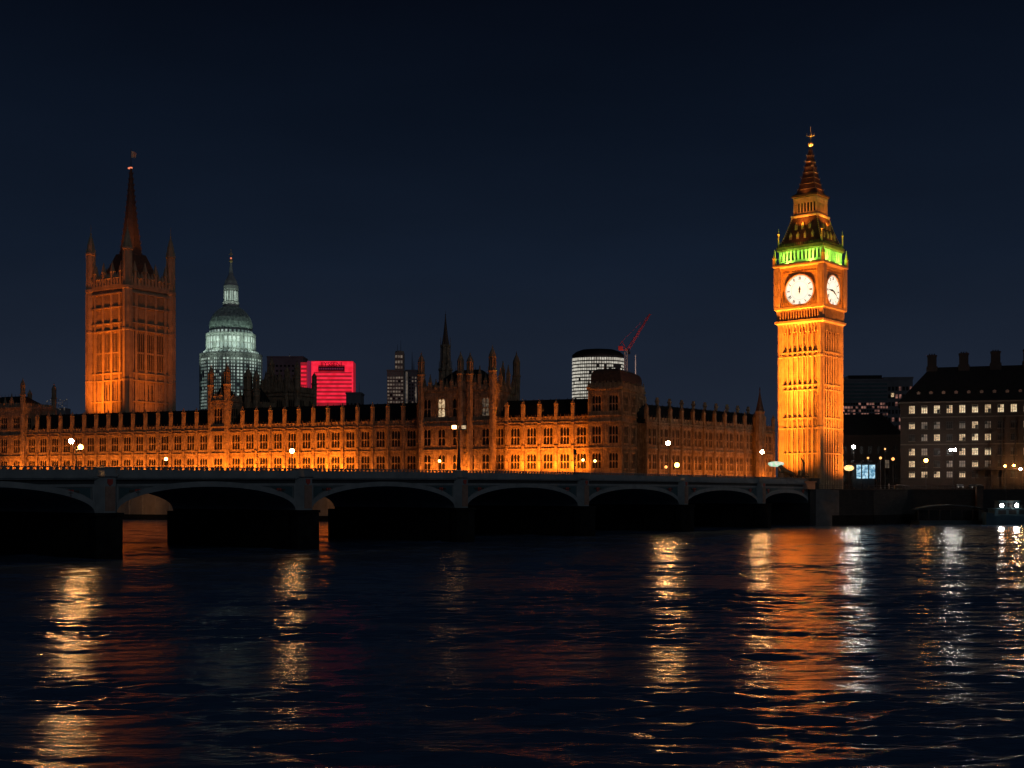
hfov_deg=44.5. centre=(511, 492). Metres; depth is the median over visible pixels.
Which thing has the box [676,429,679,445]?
window
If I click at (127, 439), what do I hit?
window
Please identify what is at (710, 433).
window
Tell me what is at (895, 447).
window
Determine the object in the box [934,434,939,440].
window
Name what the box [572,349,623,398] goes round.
curved office tower
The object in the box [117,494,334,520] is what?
terrace wall
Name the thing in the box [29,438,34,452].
window
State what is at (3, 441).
window
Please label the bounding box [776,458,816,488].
chariot statue
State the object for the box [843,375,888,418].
office block
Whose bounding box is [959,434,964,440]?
window
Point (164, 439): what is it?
window
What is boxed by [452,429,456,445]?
window
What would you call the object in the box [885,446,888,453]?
window
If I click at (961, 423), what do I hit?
window
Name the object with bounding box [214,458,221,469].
window
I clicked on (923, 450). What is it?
window
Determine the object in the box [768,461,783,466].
lit canopy
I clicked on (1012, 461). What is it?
window
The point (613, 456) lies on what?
window
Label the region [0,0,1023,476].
sky
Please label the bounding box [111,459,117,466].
window
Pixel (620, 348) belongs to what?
tower crane
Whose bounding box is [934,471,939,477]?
window
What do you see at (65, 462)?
window
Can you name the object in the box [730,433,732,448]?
window
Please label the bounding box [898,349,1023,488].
office building
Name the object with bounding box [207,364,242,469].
palace tower
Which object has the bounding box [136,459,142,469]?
window
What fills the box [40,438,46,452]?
window
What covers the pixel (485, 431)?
window
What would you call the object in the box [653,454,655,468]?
window
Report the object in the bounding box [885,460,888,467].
window
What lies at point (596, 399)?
window
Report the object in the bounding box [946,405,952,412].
window
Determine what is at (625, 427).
window
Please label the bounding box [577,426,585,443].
window
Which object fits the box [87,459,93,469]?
window
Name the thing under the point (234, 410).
window
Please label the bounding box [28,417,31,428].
window
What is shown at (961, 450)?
window
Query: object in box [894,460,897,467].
window
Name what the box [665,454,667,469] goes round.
window
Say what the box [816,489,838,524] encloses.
bridge pier
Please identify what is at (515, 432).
window
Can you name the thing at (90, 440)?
window
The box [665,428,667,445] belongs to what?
window
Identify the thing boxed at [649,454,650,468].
window
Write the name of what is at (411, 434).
window
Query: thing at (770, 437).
window
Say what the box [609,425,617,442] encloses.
window
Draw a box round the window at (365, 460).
[361,456,369,470]
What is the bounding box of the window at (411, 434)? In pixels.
[407,430,415,446]
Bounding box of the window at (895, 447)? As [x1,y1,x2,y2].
[894,446,897,453]
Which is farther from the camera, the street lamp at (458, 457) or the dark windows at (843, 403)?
the dark windows at (843, 403)
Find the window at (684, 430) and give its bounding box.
[684,430,685,445]
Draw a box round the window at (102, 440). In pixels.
[99,437,105,451]
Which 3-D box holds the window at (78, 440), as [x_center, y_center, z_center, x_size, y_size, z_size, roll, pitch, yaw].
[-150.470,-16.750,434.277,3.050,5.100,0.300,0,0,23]
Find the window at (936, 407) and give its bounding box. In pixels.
[934,405,939,412]
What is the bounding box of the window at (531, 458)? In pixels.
[527,454,535,468]
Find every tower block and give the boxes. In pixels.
[387,344,404,403]
[405,361,417,402]
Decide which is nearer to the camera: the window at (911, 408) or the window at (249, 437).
the window at (911, 408)
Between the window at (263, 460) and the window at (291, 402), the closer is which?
the window at (263, 460)
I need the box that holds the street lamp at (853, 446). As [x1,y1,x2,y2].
[852,444,854,487]
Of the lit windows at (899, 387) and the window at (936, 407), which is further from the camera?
the lit windows at (899, 387)
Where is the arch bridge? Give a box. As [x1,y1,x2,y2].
[0,466,819,558]
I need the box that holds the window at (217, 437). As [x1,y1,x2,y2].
[214,434,221,449]
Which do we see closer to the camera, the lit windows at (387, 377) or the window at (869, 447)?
the window at (869, 447)
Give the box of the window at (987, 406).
[985,404,990,411]
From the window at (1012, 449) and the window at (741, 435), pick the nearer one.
the window at (1012, 449)
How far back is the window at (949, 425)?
371.10 m
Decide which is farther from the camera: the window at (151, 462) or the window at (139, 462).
the window at (139, 462)
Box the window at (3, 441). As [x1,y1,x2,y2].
[1,439,6,452]
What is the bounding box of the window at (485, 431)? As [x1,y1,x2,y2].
[482,428,488,444]
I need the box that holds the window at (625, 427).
[624,426,627,443]
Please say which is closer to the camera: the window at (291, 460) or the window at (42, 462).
the window at (291, 460)
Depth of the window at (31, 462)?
442.52 m
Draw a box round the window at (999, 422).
[998,421,1003,427]
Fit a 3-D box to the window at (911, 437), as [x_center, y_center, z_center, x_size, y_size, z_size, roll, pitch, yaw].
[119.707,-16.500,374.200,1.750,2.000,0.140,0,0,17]
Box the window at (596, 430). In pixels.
[592,426,600,442]
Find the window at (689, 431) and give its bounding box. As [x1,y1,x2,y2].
[688,430,690,446]
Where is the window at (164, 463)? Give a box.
[161,458,167,469]
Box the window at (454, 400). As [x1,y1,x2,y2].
[452,398,456,416]
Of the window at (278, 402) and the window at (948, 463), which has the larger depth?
the window at (278, 402)
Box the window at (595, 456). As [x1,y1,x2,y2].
[592,452,600,468]
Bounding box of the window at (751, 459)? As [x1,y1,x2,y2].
[750,458,752,471]
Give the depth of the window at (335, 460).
394.26 m
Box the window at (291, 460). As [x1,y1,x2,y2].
[288,457,295,467]
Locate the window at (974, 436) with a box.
[972,434,977,439]
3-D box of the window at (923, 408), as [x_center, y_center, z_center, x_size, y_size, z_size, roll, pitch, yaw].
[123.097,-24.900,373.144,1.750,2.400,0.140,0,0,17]
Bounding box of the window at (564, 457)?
[560,453,569,468]
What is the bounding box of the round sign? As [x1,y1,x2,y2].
[844,465,853,470]
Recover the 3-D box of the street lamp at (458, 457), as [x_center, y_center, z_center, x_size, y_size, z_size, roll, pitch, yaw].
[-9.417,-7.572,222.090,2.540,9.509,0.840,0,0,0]
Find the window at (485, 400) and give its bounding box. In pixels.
[482,397,488,415]
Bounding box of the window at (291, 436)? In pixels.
[288,433,295,448]
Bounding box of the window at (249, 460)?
[246,457,253,470]
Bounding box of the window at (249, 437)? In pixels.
[246,434,253,448]
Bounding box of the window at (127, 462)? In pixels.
[124,459,130,469]
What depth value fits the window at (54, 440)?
438.43 m
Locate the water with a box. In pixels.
[0,519,1023,767]
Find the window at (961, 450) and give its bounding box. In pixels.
[959,448,964,454]
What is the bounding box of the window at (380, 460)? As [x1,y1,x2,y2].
[376,456,384,468]
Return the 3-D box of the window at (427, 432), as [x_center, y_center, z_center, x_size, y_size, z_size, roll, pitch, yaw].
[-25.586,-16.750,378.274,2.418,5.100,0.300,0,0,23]
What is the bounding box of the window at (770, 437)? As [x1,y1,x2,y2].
[769,435,771,450]
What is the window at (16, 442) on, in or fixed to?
in the palace pavilion at (15, 410)
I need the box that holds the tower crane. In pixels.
[618,314,650,370]
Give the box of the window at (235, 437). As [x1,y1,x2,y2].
[232,434,239,449]
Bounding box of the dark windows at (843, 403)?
[843,403,887,418]
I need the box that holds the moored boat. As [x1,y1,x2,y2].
[982,501,1023,524]
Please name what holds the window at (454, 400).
in the palace pavilion at (472, 399)
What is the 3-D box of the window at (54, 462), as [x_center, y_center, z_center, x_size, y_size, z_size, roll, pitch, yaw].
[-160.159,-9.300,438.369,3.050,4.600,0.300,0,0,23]
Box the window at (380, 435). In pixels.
[376,431,384,446]
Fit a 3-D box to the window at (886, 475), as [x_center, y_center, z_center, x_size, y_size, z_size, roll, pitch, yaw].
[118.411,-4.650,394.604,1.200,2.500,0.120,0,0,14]
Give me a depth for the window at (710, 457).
392.24 m
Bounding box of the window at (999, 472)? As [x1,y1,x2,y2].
[998,471,1003,476]
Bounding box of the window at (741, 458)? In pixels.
[740,457,742,470]
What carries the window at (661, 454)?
in the palace wing at (704, 441)
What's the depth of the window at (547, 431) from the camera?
366.33 m
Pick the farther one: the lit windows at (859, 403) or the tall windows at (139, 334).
the lit windows at (859, 403)
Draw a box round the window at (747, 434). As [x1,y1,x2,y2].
[747,434,748,449]
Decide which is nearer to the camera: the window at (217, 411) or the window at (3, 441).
the window at (217, 411)
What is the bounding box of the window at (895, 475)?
[894,474,897,481]
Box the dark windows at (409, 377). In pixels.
[409,377,412,402]
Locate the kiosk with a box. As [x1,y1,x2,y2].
[851,463,877,488]
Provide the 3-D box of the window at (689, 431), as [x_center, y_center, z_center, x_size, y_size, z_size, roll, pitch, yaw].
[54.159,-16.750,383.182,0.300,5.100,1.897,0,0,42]
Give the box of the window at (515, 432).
[511,428,519,444]
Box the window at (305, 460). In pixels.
[302,457,309,467]
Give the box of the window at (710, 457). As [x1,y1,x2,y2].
[709,456,711,470]
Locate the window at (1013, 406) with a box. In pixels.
[1011,404,1016,411]
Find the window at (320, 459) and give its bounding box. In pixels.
[317,456,324,470]
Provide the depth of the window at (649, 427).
367.85 m
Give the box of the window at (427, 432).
[424,429,430,445]
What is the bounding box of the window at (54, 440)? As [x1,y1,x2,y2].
[52,438,57,452]
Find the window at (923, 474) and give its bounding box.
[921,472,926,477]
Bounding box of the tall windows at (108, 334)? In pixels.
[97,334,115,412]
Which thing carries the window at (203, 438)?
in the palace wing at (146, 439)
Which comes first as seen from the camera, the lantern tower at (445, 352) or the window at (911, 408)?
the window at (911, 408)
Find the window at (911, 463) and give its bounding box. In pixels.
[909,461,914,466]
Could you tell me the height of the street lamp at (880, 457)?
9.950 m
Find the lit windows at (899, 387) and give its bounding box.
[892,387,911,428]
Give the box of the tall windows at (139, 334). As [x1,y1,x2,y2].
[139,334,162,400]
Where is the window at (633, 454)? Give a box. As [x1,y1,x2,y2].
[632,453,635,468]
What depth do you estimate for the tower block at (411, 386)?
960.00 m
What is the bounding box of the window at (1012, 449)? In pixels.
[1011,448,1016,454]
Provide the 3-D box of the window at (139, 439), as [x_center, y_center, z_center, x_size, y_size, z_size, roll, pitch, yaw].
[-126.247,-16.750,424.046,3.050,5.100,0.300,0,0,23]
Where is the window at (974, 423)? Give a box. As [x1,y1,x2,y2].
[972,421,977,427]
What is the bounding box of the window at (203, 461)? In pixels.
[200,458,206,469]
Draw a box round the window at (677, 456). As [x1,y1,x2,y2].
[676,455,679,469]
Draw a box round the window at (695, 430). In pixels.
[695,430,696,446]
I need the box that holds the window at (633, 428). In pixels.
[632,427,635,444]
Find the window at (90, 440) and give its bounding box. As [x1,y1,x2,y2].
[87,437,93,451]
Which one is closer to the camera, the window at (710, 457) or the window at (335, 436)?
the window at (710, 457)
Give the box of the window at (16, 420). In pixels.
[13,417,19,427]
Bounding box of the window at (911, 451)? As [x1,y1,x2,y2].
[909,449,914,455]
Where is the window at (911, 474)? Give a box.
[909,472,914,477]
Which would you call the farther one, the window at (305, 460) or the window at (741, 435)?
the window at (741, 435)
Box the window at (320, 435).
[317,432,324,447]
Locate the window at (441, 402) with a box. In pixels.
[438,399,444,416]
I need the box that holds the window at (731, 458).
[730,457,732,470]
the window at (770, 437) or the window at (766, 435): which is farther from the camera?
the window at (770, 437)
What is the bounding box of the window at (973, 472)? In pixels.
[972,471,977,476]
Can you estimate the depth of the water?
67.71 m
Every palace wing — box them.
[25,408,207,469]
[228,401,417,471]
[496,398,587,473]
[637,396,775,478]
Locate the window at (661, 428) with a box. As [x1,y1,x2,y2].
[661,428,662,444]
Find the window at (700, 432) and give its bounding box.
[699,431,701,446]
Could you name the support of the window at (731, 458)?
in the palace wing at (704, 441)
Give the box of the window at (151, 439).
[148,436,155,450]
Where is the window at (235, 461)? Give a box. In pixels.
[232,457,239,470]
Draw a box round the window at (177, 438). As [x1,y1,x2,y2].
[174,435,180,450]
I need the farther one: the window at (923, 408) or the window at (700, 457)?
the window at (700, 457)
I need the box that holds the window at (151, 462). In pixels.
[148,459,155,469]
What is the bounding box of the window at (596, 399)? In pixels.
[592,395,600,410]
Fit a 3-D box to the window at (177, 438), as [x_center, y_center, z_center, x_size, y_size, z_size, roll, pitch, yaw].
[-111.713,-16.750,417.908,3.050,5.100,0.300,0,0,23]
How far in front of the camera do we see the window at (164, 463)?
420.20 m
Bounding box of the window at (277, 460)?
[274,457,281,470]
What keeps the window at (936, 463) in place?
in the office building at (973, 416)
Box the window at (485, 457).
[482,454,488,468]
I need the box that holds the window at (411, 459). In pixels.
[407,455,415,469]
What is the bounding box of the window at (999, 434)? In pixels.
[998,433,1003,439]
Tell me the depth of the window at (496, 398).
372.82 m
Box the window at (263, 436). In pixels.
[260,433,267,448]
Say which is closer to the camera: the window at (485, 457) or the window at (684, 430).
the window at (485, 457)
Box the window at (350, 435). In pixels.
[346,431,354,447]
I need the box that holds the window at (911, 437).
[909,434,914,440]
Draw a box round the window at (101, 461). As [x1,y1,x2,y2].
[99,459,105,466]
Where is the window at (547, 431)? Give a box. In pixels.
[543,427,552,444]
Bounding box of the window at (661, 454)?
[661,454,662,468]
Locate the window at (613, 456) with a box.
[609,452,617,467]
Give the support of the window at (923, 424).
in the office building at (973, 416)
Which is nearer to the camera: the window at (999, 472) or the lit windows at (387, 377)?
the window at (999, 472)
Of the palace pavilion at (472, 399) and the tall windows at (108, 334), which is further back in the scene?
the tall windows at (108, 334)
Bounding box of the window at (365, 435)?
[361,431,369,447]
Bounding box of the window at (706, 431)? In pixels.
[706,431,707,447]
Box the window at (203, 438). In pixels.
[200,435,206,449]
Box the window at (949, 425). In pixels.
[946,422,952,428]
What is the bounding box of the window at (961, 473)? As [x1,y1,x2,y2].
[959,471,964,476]
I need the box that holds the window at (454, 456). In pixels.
[452,454,456,469]
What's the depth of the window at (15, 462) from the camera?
443.39 m
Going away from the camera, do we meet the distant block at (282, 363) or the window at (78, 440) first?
the window at (78, 440)
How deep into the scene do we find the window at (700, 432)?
388.24 m
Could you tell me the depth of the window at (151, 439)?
422.05 m
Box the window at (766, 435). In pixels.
[766,435,767,450]
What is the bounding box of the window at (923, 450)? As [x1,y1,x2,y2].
[921,448,926,454]
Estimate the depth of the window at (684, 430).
381.76 m
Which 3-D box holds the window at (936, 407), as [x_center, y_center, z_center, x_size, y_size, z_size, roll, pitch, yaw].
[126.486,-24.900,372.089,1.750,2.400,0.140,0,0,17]
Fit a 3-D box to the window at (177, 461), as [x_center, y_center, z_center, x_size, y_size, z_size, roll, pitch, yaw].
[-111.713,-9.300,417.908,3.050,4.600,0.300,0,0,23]
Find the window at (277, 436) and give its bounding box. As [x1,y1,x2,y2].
[274,433,281,448]
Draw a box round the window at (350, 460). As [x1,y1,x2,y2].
[346,456,354,470]
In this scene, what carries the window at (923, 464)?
in the office building at (973, 416)
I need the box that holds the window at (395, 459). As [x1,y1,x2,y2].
[391,455,399,468]
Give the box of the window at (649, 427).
[649,427,650,444]
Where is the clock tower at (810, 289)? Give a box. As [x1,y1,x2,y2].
[772,127,848,488]
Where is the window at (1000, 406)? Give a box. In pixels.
[998,404,1003,411]
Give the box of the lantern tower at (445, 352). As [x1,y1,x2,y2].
[438,311,452,380]
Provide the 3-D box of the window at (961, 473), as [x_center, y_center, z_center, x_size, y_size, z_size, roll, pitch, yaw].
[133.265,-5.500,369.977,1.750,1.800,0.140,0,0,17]
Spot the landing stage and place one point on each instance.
(939, 516)
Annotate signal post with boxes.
[573,449,576,473]
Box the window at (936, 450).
[934,448,939,454]
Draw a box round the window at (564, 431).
[560,427,569,443]
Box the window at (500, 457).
[496,454,503,468]
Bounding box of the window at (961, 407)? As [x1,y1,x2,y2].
[959,405,964,412]
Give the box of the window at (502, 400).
[501,398,503,411]
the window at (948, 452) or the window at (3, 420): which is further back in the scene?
the window at (3, 420)
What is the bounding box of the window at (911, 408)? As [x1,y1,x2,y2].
[909,406,914,413]
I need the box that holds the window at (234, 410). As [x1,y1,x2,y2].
[232,408,237,423]
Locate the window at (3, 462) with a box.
[1,460,6,468]
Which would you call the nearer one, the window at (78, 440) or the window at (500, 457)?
the window at (500, 457)
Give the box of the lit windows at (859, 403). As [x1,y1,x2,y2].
[843,403,887,414]
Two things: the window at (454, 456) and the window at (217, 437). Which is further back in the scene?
the window at (217, 437)
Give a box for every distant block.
[267,356,307,386]
[345,392,364,404]
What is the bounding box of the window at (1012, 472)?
[1011,471,1016,476]
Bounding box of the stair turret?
[755,388,764,476]
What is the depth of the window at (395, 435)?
385.88 m
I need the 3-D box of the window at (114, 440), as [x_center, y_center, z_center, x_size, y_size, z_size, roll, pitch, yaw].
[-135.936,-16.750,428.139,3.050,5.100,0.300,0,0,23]
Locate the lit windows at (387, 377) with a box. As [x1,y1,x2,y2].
[387,377,402,402]
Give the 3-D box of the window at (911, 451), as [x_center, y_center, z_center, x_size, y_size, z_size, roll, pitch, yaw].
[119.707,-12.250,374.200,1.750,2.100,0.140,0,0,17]
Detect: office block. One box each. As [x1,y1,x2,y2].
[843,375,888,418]
[882,377,912,429]
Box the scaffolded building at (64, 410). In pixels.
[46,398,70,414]
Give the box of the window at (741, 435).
[740,434,742,448]
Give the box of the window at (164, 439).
[161,435,167,450]
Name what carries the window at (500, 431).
in the palace wing at (544, 436)
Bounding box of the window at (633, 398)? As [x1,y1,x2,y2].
[632,397,635,412]
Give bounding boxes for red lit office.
[301,360,355,405]
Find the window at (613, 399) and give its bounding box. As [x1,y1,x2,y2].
[609,395,617,410]
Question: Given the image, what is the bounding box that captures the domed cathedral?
[199,254,262,409]
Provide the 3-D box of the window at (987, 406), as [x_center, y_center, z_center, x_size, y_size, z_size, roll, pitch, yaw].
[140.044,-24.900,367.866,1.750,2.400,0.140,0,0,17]
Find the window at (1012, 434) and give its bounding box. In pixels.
[1011,433,1016,439]
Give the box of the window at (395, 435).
[391,430,399,446]
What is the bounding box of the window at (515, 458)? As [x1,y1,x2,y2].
[511,454,519,468]
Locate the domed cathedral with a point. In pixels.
(230, 339)
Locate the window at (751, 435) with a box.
[750,434,752,449]
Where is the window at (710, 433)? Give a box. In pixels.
[709,431,711,447]
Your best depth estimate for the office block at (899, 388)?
659.27 m
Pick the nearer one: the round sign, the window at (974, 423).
the round sign
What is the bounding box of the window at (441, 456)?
[438,454,444,469]
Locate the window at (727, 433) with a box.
[727,433,728,448]
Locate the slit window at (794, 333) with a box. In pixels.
[794,333,794,449]
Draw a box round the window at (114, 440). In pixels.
[111,437,117,451]
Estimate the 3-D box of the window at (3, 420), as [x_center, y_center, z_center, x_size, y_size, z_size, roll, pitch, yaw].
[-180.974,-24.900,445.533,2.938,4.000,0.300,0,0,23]
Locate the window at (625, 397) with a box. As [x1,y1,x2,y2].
[624,395,627,411]
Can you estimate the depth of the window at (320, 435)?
396.29 m
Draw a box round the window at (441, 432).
[438,429,444,445]
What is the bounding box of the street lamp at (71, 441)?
[69,437,82,465]
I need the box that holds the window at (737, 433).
[737,433,738,448]
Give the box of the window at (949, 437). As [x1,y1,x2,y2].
[946,434,952,440]
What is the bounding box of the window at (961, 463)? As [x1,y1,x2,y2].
[959,461,964,466]
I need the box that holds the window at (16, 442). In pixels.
[13,438,19,452]
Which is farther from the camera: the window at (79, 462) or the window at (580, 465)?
the window at (79, 462)
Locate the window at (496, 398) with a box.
[496,398,497,416]
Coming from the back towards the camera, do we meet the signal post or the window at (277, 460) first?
the window at (277, 460)
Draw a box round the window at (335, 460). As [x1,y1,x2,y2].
[331,456,339,470]
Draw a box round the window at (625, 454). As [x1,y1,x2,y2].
[624,452,627,468]
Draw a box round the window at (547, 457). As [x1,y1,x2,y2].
[543,453,552,468]
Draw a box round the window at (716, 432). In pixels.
[716,432,717,447]
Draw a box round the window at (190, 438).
[187,435,193,449]
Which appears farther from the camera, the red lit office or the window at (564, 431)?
the red lit office
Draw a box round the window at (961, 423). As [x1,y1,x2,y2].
[959,421,964,427]
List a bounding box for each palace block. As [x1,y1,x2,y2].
[234,367,275,407]
[260,355,316,406]
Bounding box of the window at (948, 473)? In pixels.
[946,471,952,477]
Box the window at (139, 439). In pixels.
[136,436,142,450]
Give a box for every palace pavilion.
[0,379,56,468]
[417,344,520,472]
[586,366,645,474]
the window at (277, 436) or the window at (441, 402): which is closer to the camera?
the window at (441, 402)
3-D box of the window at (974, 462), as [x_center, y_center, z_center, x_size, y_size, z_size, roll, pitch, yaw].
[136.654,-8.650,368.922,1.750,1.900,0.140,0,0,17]
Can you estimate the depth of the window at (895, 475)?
393.97 m
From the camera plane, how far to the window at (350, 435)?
392.24 m
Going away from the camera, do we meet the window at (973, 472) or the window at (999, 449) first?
the window at (999, 449)
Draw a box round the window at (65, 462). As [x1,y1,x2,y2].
[63,460,69,469]
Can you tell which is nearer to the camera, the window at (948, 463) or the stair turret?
the window at (948, 463)
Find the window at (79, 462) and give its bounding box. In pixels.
[77,460,81,469]
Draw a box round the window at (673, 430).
[672,429,674,445]
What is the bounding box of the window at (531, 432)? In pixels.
[527,427,535,444]
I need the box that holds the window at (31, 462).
[29,460,34,468]
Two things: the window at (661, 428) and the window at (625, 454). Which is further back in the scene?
the window at (661, 428)
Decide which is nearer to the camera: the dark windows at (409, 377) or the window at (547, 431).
the window at (547, 431)
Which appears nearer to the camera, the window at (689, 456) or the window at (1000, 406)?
the window at (1000, 406)
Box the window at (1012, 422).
[1011,420,1016,427]
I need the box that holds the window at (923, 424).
[921,422,926,428]
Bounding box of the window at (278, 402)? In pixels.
[276,400,281,406]
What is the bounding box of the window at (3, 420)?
[1,417,6,428]
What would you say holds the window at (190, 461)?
in the palace wing at (146, 439)
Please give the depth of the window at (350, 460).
392.24 m
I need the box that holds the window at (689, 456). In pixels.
[688,455,690,469]
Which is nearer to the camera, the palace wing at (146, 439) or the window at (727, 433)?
the window at (727, 433)
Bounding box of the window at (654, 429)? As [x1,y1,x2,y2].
[653,428,655,444]
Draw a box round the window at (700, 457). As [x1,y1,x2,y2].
[699,456,701,469]
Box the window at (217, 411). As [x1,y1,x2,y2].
[214,408,221,423]
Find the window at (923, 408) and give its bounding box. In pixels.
[921,406,926,413]
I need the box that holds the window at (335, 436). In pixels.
[331,432,339,447]
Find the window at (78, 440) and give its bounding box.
[75,437,81,451]
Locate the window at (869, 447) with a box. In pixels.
[868,446,871,453]
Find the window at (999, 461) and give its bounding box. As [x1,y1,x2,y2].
[998,460,1003,466]
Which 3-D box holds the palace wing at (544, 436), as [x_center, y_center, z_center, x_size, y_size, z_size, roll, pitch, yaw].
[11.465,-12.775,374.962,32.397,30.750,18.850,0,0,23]
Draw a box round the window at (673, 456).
[672,454,674,469]
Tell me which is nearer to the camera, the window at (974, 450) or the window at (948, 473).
the window at (974, 450)
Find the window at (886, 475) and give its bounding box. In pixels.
[885,474,888,481]
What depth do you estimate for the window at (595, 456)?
358.36 m
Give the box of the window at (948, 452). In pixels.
[946,448,952,454]
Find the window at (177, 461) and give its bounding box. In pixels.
[174,458,180,469]
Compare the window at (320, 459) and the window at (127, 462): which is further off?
the window at (127, 462)
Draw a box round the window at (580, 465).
[577,453,585,468]
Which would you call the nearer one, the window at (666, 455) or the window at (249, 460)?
the window at (666, 455)
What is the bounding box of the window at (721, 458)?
[720,456,722,470]
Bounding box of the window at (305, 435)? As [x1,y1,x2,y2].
[302,432,309,447]
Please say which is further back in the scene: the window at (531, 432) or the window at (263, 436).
the window at (263, 436)
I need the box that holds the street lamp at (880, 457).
[879,456,881,488]
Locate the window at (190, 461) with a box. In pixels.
[187,458,193,469]
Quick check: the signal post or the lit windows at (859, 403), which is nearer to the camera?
the signal post
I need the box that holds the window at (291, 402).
[289,399,293,406]
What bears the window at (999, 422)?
in the office building at (973, 416)
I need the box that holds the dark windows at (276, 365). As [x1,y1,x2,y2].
[276,365,300,386]
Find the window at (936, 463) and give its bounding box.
[934,461,939,466]
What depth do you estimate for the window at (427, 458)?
378.23 m
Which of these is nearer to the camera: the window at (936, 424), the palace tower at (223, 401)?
the window at (936, 424)
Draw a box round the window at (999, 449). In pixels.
[998,448,1003,454]
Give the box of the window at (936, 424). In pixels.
[934,422,939,428]
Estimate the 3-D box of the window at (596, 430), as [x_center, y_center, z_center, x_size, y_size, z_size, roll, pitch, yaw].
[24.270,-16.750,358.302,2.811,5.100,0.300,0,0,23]
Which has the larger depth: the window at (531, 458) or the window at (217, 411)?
the window at (217, 411)
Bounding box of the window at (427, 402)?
[424,399,430,417]
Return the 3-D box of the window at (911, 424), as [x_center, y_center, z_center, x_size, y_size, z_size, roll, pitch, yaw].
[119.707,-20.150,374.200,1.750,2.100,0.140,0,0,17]
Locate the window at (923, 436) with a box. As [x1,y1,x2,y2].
[921,434,926,440]
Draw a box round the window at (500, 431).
[497,428,503,444]
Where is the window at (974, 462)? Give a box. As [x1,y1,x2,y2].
[972,460,977,466]
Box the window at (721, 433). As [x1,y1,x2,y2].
[720,432,722,447]
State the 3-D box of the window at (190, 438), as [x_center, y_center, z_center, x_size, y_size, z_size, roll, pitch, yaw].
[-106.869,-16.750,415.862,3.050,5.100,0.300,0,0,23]
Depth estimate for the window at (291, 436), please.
400.57 m
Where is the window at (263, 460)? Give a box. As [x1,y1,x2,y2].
[260,457,267,470]
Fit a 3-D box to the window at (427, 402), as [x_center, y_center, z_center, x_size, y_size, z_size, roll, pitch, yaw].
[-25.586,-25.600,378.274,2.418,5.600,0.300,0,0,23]
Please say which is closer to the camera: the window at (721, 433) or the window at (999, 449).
the window at (999, 449)
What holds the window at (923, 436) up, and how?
in the office building at (973, 416)
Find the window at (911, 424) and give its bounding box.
[909,422,914,428]
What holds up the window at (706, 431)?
in the palace wing at (704, 441)
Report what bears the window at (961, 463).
in the office building at (973, 416)
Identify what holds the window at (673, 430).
in the palace wing at (704, 441)
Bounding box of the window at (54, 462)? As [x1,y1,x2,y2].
[52,460,57,469]
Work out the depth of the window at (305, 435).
398.52 m
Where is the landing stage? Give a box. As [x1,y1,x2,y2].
[911,505,985,523]
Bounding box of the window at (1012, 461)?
[1011,460,1016,466]
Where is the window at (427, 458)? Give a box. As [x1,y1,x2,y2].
[424,455,430,469]
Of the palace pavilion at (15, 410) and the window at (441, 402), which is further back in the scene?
the palace pavilion at (15, 410)
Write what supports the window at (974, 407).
in the office building at (973, 416)
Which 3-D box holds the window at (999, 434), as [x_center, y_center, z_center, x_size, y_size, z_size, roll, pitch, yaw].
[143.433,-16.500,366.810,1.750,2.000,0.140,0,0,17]
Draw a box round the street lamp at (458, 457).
[452,425,465,469]
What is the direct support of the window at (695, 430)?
in the palace wing at (704, 441)
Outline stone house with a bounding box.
[843,414,899,488]
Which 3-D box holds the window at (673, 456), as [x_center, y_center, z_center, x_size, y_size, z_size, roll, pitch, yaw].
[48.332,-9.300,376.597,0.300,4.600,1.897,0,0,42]
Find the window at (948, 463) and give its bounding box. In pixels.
[946,461,952,466]
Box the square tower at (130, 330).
[85,151,175,413]
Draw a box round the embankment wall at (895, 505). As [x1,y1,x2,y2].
[830,484,1023,524]
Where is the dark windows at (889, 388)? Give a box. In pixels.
[888,387,908,428]
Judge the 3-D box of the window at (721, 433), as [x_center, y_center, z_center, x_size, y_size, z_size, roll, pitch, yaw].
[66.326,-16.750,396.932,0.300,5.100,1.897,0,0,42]
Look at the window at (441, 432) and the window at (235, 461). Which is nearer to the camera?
the window at (441, 432)
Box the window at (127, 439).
[124,436,130,450]
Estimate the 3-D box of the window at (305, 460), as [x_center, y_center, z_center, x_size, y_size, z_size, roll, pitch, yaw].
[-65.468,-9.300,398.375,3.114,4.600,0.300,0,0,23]
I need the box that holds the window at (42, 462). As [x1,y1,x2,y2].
[40,460,46,468]
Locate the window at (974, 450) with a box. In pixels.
[972,448,977,454]
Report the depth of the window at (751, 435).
411.17 m
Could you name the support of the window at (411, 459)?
in the palace wing at (366, 436)
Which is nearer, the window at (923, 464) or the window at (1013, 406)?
the window at (1013, 406)
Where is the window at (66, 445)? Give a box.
[63,438,69,451]
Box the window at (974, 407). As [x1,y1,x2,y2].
[972,405,977,412]
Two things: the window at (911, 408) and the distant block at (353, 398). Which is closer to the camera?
the window at (911, 408)
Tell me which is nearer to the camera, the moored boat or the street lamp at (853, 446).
the moored boat
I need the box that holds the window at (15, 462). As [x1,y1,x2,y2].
[13,460,19,468]
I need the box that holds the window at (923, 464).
[921,461,926,466]

